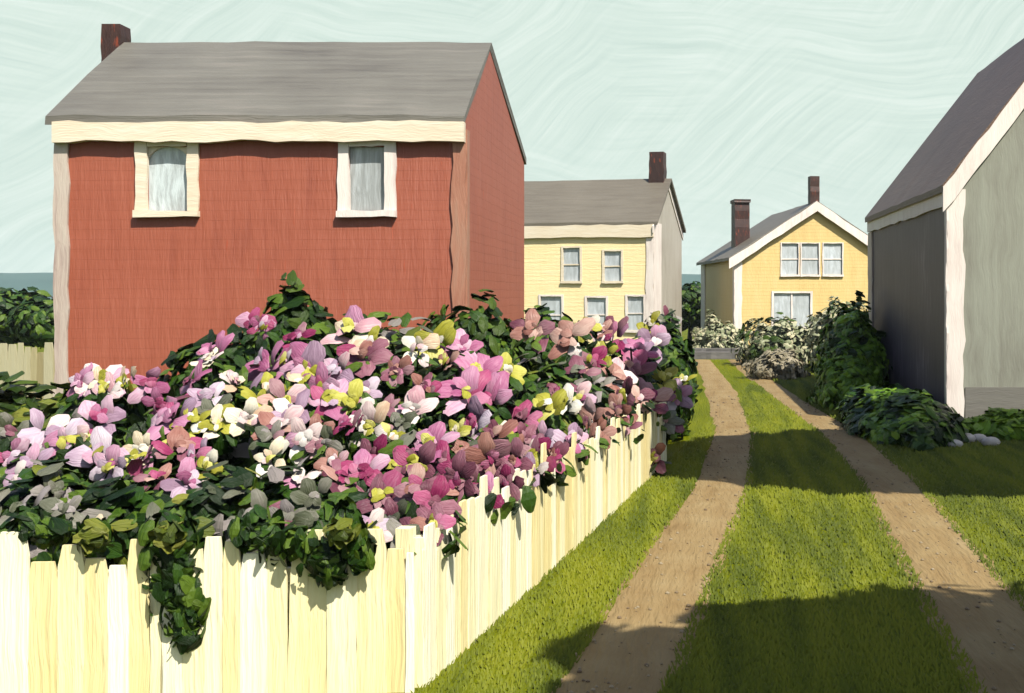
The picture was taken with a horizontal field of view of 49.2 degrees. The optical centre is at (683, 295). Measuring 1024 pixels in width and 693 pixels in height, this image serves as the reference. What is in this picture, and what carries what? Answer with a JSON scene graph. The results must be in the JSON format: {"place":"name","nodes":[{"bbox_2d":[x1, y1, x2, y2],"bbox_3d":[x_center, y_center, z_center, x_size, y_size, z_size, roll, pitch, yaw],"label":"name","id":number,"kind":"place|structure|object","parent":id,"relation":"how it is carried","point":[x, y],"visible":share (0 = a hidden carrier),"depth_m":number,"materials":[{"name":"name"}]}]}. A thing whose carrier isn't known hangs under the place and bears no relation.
{"place":"outdoors","nodes":[
{"label":"outdoors","id":0,"kind":"place"},
{"bbox_2d":[45,24,525,396],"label":"red house","id":1,"kind":"structure","parent":0,"point":[201,190],"depth_m":15.90,"materials":[{"name":"paint"}]},
{"bbox_2d":[132,142,199,217],"bbox_3d":[-7.466,-1.713,15.885,0.938,1.185,0.150,0,0,0],"label":"window","id":2,"kind":"structure","parent":1,"relation":"in","point":[172,172],"depth_m":15.92,"materials":[{"name":"white glass"}]},
{"bbox_2d":[336,141,396,217],"bbox_3d":[-4.574,-1.710,15.881,0.860,1.172,0.142,0,0,0],"label":"window","id":3,"kind":"structure","parent":1,"relation":"in","point":[366,188],"depth_m":15.89,"materials":[{"name":"white glass"}]},
{"bbox_2d":[0,273,700,298],"bbox_3d":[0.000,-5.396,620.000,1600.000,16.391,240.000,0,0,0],"label":"hills","id":4,"kind":"structure","parent":0,"point":[21,281],"depth_m":574.17,"materials":[{"name":"green plant"}]},
{"bbox_2d":[0,0,1023,273],"label":"sky","id":5,"kind":"structure","parent":0,"point":[753,100],"materials":[{"name":"blue paint"}]},
{"bbox_2d":[16,329,1023,692],"bbox_3d":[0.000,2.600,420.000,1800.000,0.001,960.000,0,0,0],"label":"ground","id":6,"kind":"structure","parent":0,"point":[736,379],"depth_m":9.89,"materials":[{"name":"green plant"}]},
{"bbox_2d":[0,440,18,467],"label":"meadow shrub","id":7,"kind":"object","parent":6,"relation":"on","point":[8,449],"visible":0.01,"depth_m":11.37,"materials":[{"name":"green plant"}]},
{"bbox_2d":[0,286,50,346],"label":"background tree","id":8,"kind":"object","parent":6,"relation":"on","point":[8,297],"visible":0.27,"depth_m":39.52,"materials":[{"name":"green plant"}]},
{"bbox_2d":[0,342,54,398],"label":"board fence","id":9,"kind":"object","parent":6,"relation":"on","point":[33,365],"visible":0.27,"depth_m":21.21,"materials":[{"name":"paint"}]},
{"bbox_2d":[4,295,54,348],"bbox_3d":[-21.934,1.341,38.556,3.244,2.736,3.031,0,0,-33],"label":"background tree","id":10,"kind":"object","parent":6,"relation":"on","point":[31,321],"visible":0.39,"depth_m":37.44,"materials":[{"name":"green plant"}]},
{"bbox_2d":[0,371,80,440],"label":"meadow shrub","id":11,"kind":"object","parent":6,"relation":"on","point":[18,400],"visible":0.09,"depth_m":12.90,"materials":[{"name":"green plant"}]},
{"bbox_2d":[0,418,161,569],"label":"hydrangea bush","id":12,"kind":"object","parent":6,"relation":"on","point":[69,485],"visible":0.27,"depth_m":8.81,"materials":[{"name":"pink plant"}]},
{"bbox_2d":[0,362,187,482],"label":"hydrangea bush","id":13,"kind":"object","parent":6,"relation":"on","point":[112,404],"visible":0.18,"depth_m":10.11,"materials":[{"name":"pink plant"}]},
{"bbox_2d":[81,420,284,568],"bbox_3d":[-3.957,1.853,8.699,1.686,1.568,1.740,0,0,0],"label":"hydrangea bush","id":14,"kind":"object","parent":6,"relation":"on","point":[201,485],"visible":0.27,"depth_m":8.48,"materials":[{"name":"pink plant"}]},
{"bbox_2d":[0,529,423,692],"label":"picket fence","id":15,"kind":"object","parent":6,"relation":"on","point":[76,622],"visible":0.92,"depth_m":7.11,"materials":[{"name":"beige paint"}]},
{"bbox_2d":[0,505,113,556],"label":"trailing vine","id":16,"kind":"object","parent":15,"relation":"hanging from","point":[37,527],"visible":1,"depth_m":7.04,"materials":[{"name":"green plant"}]},
{"bbox_2d":[136,505,215,654],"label":"trailing vine","id":17,"kind":"object","parent":15,"relation":"hanging from","point":[171,539],"visible":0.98,"depth_m":7.04,"materials":[{"name":"green plant"}]},
{"bbox_2d":[227,504,345,576],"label":"trailing vine","id":18,"kind":"object","parent":15,"relation":"hanging from","point":[274,535],"visible":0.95,"depth_m":7.05,"materials":[{"name":"green plant"}]},
{"bbox_2d":[308,496,377,590],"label":"trailing vine","id":19,"kind":"object","parent":15,"relation":"hanging from","point":[351,538],"visible":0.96,"depth_m":7.05,"materials":[{"name":"green plant"}]},
{"bbox_2d":[157,323,292,411],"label":"evergreen shrub","id":20,"kind":"object","parent":6,"relation":"on","point":[175,362],"visible":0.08,"depth_m":12.74,"materials":[{"name":"green plant"}]},
{"bbox_2d":[141,307,352,478],"bbox_3d":[-4.036,1.378,10.382,2.135,2.515,2.008,0,0,0],"label":"hydrangea bush","id":21,"kind":"object","parent":6,"relation":"on","point":[227,422],"visible":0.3,"depth_m":10.02,"materials":[{"name":"pink plant"}]},
{"bbox_2d":[263,270,342,382],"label":"evergreen shrub","id":22,"kind":"object","parent":6,"relation":"on","point":[290,311],"visible":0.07,"depth_m":13.24,"materials":[{"name":"green plant"}]},
{"bbox_2d":[227,409,420,627],"bbox_3d":[-2.468,1.825,8.514,2.667,1.667,1.594,0,0,37],"label":"hydrangea bush","id":23,"kind":"object","parent":6,"relation":"on","point":[316,482],"visible":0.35,"depth_m":8.68,"materials":[{"name":"pink plant"}]},
{"bbox_2d":[340,311,414,344],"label":"evergreen shrub","id":24,"kind":"object","parent":6,"relation":"on","point":[382,317],"visible":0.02,"depth_m":13.96,"materials":[{"name":"green plant"}]},
{"bbox_2d":[335,317,451,400],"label":"hydrangea bush","id":25,"kind":"object","parent":6,"relation":"on","point":[392,336],"depth_m":12.55,"materials":[{"name":"pink plant"}]},
{"bbox_2d":[307,305,483,459],"bbox_3d":[-2.847,1.368,10.754,1.827,2.537,2.312,0,0,0],"label":"hydrangea bush","id":26,"kind":"object","parent":6,"relation":"on","point":[358,380],"visible":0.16,"depth_m":10.54,"materials":[{"name":"pink plant"}]},
{"bbox_2d":[345,385,555,559],"bbox_3d":[-2.037,1.724,8.767,1.781,1.824,2.614,0,0,0],"label":"hydrangea bush","id":27,"kind":"object","parent":6,"relation":"on","point":[439,468],"visible":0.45,"depth_m":9.10,"materials":[{"name":"pink plant"}]},
{"bbox_2d":[422,289,533,382],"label":"evergreen shrub","id":28,"kind":"object","parent":6,"relation":"on","point":[486,329],"visible":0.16,"depth_m":14.87,"materials":[{"name":"green plant"}]},
{"bbox_2d":[432,352,597,486],"bbox_3d":[-1.763,1.615,10.969,1.766,2.046,2.103,0,0,0],"label":"hydrangea bush","id":29,"kind":"object","parent":6,"relation":"on","point":[480,392],"visible":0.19,"depth_m":10.67,"materials":[{"name":"pink plant"}]},
{"bbox_2d":[395,401,666,686],"bbox_3d":[-1.067,1.985,12.142,0.194,1.230,9.955,0,0,8],"label":"picket fence","id":30,"kind":"object","parent":6,"relation":"on","point":[490,576],"visible":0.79,"depth_m":9.09,"materials":[{"name":"beige paint"}]},
{"bbox_2d":[505,303,585,374],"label":"evergreen shrub","id":31,"kind":"object","parent":6,"relation":"on","point":[543,311],"visible":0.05,"depth_m":16.32,"materials":[{"name":"green plant"}]},
{"bbox_2d":[508,308,633,458],"bbox_3d":[-1.538,1.398,12.924,1.849,2.478,2.246,0,0,0],"label":"hydrangea bush","id":32,"kind":"object","parent":6,"relation":"on","point":[561,403],"visible":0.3,"depth_m":12.94,"materials":[{"name":"pink plant"}]},
{"bbox_2d":[548,315,675,475],"bbox_3d":[-1.161,1.484,15.208,1.820,2.418,2.716,0,0,11],"label":"hydrangea bush","id":33,"kind":"object","parent":6,"relation":"on","point":[617,375],"visible":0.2,"depth_m":14.98,"materials":[{"name":"pink plant"}]},
{"bbox_2d":[551,359,754,692],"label":"dirt track","id":34,"kind":"structure","parent":6,"relation":"on","point":[612,663],"depth_m":9.96,"materials":[{"name":"brown soil"}]},
{"bbox_2d":[609,305,702,444],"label":"hydrangea bush","id":35,"kind":"object","parent":6,"relation":"on","point":[656,335],"visible":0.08,"depth_m":17.43,"materials":[{"name":"pink plant"}]},
{"bbox_2d":[635,312,678,336],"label":"sage shrub","id":36,"kind":"object","parent":6,"relation":"on","point":[658,320],"depth_m":31.32,"materials":[{"name":"grey plant"}]},
{"bbox_2d":[652,310,698,438],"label":"evergreen shrub","id":37,"kind":"object","parent":6,"relation":"on","point":[680,356],"visible":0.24,"depth_m":19.83,"materials":[{"name":"green plant"}]},
{"bbox_2d":[682,281,700,339],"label":"background tree","id":38,"kind":"object","parent":6,"relation":"on","point":[691,306],"visible":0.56,"depth_m":58.84,"materials":[{"name":"green plant"}]},
{"bbox_2d":[690,309,747,351],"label":"sage shrub","id":39,"kind":"object","parent":6,"relation":"on","point":[721,336],"visible":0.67,"depth_m":46.09,"materials":[{"name":"white plant"}]},
{"bbox_2d":[731,312,814,365],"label":"sage shrub","id":40,"kind":"object","parent":6,"relation":"on","point":[782,334],"visible":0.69,"depth_m":39.73,"materials":[{"name":"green plant"}]},
{"bbox_2d":[741,345,812,379],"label":"dry shrub","id":41,"kind":"object","parent":6,"relation":"on","point":[775,364],"visible":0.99,"depth_m":33.67,"materials":[{"name":"beige plant"}]},
{"bbox_2d":[561,396,1023,692],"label":"gravel","id":42,"kind":"structure","parent":6,"relation":"on","point":[682,631],"depth_m":10.64,"materials":[{"name":"brown gravel"}]},
{"bbox_2d":[801,296,867,369],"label":"sage shrub","id":43,"kind":"object","parent":6,"relation":"on","point":[818,321],"visible":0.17,"depth_m":37.20,"materials":[{"name":"green plant"}]},
{"bbox_2d":[806,341,878,409],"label":"hedge shrub","id":44,"kind":"object","parent":6,"relation":"on","point":[837,379],"visible":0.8,"depth_m":25.23,"materials":[{"name":"green plant"}]},
{"bbox_2d":[811,290,892,391],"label":"hedge shrub","id":45,"kind":"object","parent":6,"relation":"on","point":[852,326],"visible":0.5,"depth_m":27.16,"materials":[{"name":"green plant"}]},
{"bbox_2d":[729,359,1023,692],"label":"dirt track","id":46,"kind":"structure","parent":6,"relation":"on","point":[955,601],"depth_m":10.41,"materials":[{"name":"brown soil"}]},
{"bbox_2d":[834,383,968,451],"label":"ground cover","id":47,"kind":"object","parent":6,"relation":"on","point":[919,420],"visible":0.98,"depth_m":19.55,"materials":[{"name":"green plant"}]},
{"bbox_2d":[947,439,962,446],"bbox_3d":[4.641,2.540,18.709,0.277,0.160,0.207,0,0,0],"label":"garden stone","id":48,"kind":"object","parent":6,"relation":"on","point":[959,443],"visible":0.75,"depth_m":18.64,"materials":[{"name":"grey stone"}]},
{"bbox_2d":[962,433,975,442],"bbox_3d":[4.968,2.522,19.294,0.353,0.208,0.273,0,0,0],"label":"garden stone","id":49,"kind":"object","parent":6,"relation":"on","point":[971,437],"visible":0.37,"depth_m":19.20,"materials":[{"name":"grey stone"}]},
{"bbox_2d":[974,434,985,441],"bbox_3d":[5.219,2.534,19.385,0.303,0.176,0.228,0,0,0],"label":"garden stone","id":50,"kind":"object","parent":6,"relation":"on","point":[979,437],"visible":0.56,"depth_m":19.29,"materials":[{"name":"grey stone"}]},
{"bbox_2d":[981,437,1000,445],"bbox_3d":[5.290,2.528,18.872,0.346,0.192,0.246,0,0,0],"label":"garden stone","id":51,"kind":"object","parent":6,"relation":"on","point":[985,441],"visible":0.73,"depth_m":18.79,"materials":[{"name":"grey stone"}]},
{"bbox_2d":[961,407,1023,440],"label":"ground cover","id":52,"kind":"object","parent":6,"relation":"on","point":[1003,423],"visible":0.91,"depth_m":19.74,"materials":[{"name":"green plant"}]},
{"bbox_2d":[524,152,685,356],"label":"yellow house","id":53,"kind":"structure","parent":0,"point":[602,249],"depth_m":45.79,"materials":[{"name":"paint"}]},
{"bbox_2d":[538,294,563,320],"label":"window","id":54,"kind":"structure","parent":53,"relation":"in","point":[554,302],"depth_m":45.85,"materials":[{"name":"white glass"}]},
{"bbox_2d":[560,246,581,282],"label":"window","id":55,"kind":"structure","parent":53,"relation":"in","point":[571,256],"depth_m":45.71,"materials":[{"name":"white glass"}]},
{"bbox_2d":[585,296,607,324],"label":"window","id":56,"kind":"structure","parent":53,"relation":"in","point":[594,305],"depth_m":45.49,"materials":[{"name":"white glass"}]},
{"bbox_2d":[602,249,623,283],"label":"window","id":57,"kind":"structure","parent":53,"relation":"in","point":[612,268],"depth_m":45.36,"materials":[{"name":"white glass"}]},
{"bbox_2d":[625,294,645,332],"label":"window","id":58,"kind":"structure","parent":53,"relation":"in","point":[636,304],"depth_m":45.18,"materials":[{"name":"white glass"}]},
{"bbox_2d":[691,348,739,358],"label":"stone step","id":59,"kind":"object","parent":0,"point":[713,353],"visible":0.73,"depth_m":44.47,"materials":[{"name":"grey stone"}]},
{"bbox_2d":[696,176,867,344],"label":"yellow house","id":60,"kind":"structure","parent":0,"point":[800,264],"depth_m":48.58,"materials":[{"name":"paint"}]},
{"bbox_2d":[780,242,799,276],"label":"window","id":61,"kind":"structure","parent":60,"relation":"in","point":[789,253],"depth_m":48.43,"materials":[{"name":"white glass"}]},
{"bbox_2d":[771,291,812,327],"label":"window","id":62,"kind":"structure","parent":60,"relation":"in","point":[798,305],"depth_m":48.44,"materials":[{"name":"white glass"}]},
{"bbox_2d":[800,242,820,276],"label":"window","id":63,"kind":"structure","parent":60,"relation":"in","point":[810,253],"depth_m":48.57,"materials":[{"name":"white glass"}]},
{"bbox_2d":[822,242,843,276],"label":"window","id":64,"kind":"structure","parent":60,"relation":"in","point":[832,253],"depth_m":48.72,"materials":[{"name":"white glass"}]},
{"bbox_2d":[865,38,1023,417],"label":"grey house","id":65,"kind":"structure","parent":0,"point":[944,218],"depth_m":20.99,"materials":[{"name":"grey paint"}]}
]}

